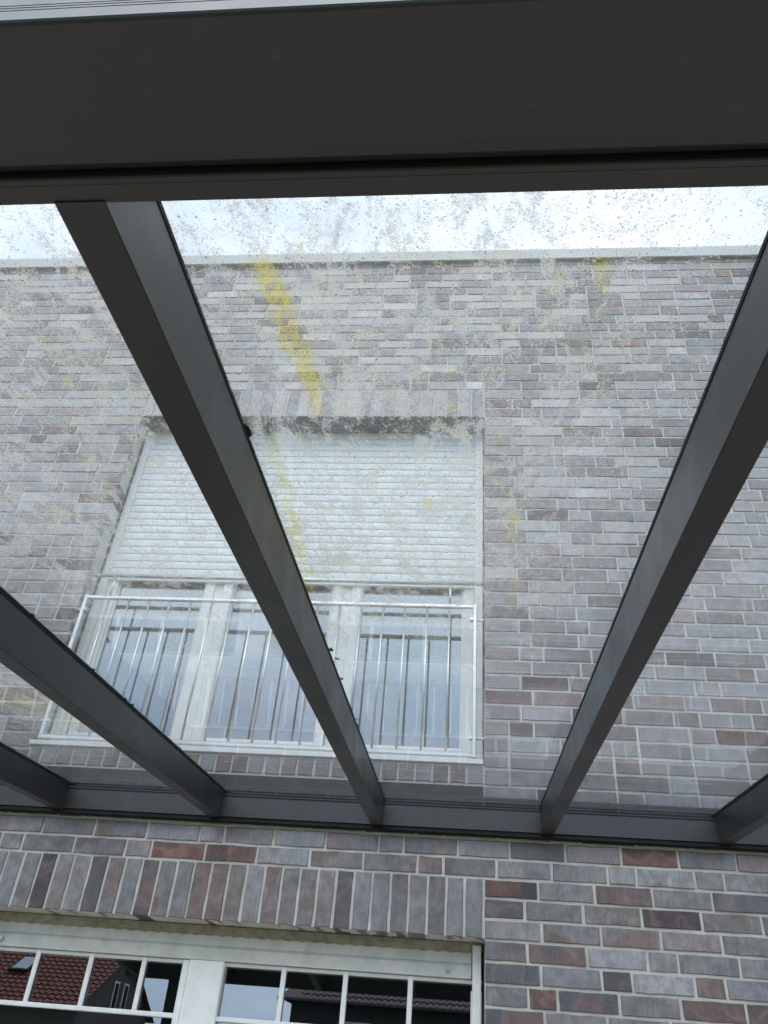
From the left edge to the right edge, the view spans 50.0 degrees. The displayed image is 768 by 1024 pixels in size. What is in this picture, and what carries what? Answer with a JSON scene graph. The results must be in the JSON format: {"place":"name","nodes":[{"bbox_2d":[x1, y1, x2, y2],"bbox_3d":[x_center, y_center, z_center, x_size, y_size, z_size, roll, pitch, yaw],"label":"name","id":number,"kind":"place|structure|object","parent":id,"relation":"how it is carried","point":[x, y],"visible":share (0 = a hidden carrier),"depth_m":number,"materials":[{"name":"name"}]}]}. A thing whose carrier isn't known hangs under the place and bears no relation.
{"place":"outdoors","nodes":[
{"label":"outdoors","id":0,"kind":"place"},
{"bbox_2d":[0,186,767,258],"label":"sky","id":1,"kind":"structure","parent":0,"point":[359,231],"materials":[{"name":"white"}]},
{"label":"ground","id":2,"kind":"structure","parent":0,"visible":0},
{"bbox_2d":[0,245,767,1023],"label":"brick house","id":3,"kind":"structure","parent":2,"relation":"on","point":[124,921],"depth_m":4.61,"materials":[{"name":"grey brick"}]},
{"bbox_2d":[0,946,481,1023],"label":"patio door","id":4,"kind":"structure","parent":3,"relation":"in","point":[199,998],"depth_m":3.65,"materials":[{"name":"white plastic"}]},
{"bbox_2d":[29,581,482,765],"bbox_3d":[-0.580,0.365,4.918,2.325,2.305,0.269,1,-37,6],"label":"window","id":5,"kind":"structure","parent":3,"relation":"in","point":[201,679],"depth_m":4.55,"materials":[{"name":"white plastic"}]},
{"bbox_2d":[0,0,767,852],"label":"patio roof","id":6,"kind":"structure","parent":3,"relation":"attached to","point":[120,120],"depth_m":1.03,"materials":[{"name":"metal"}]},
{"bbox_2d":[244,423,260,436],"bbox_3d":[-0.233,-0.141,1.407,0.033,0.012,0.040,-10,-39,19],"label":"moss clump","id":7,"kind":"object","parent":6,"relation":"on","point":[248,431],"visible":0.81,"depth_m":1.40,"materials":[{"name":"black plant"}]}
]}

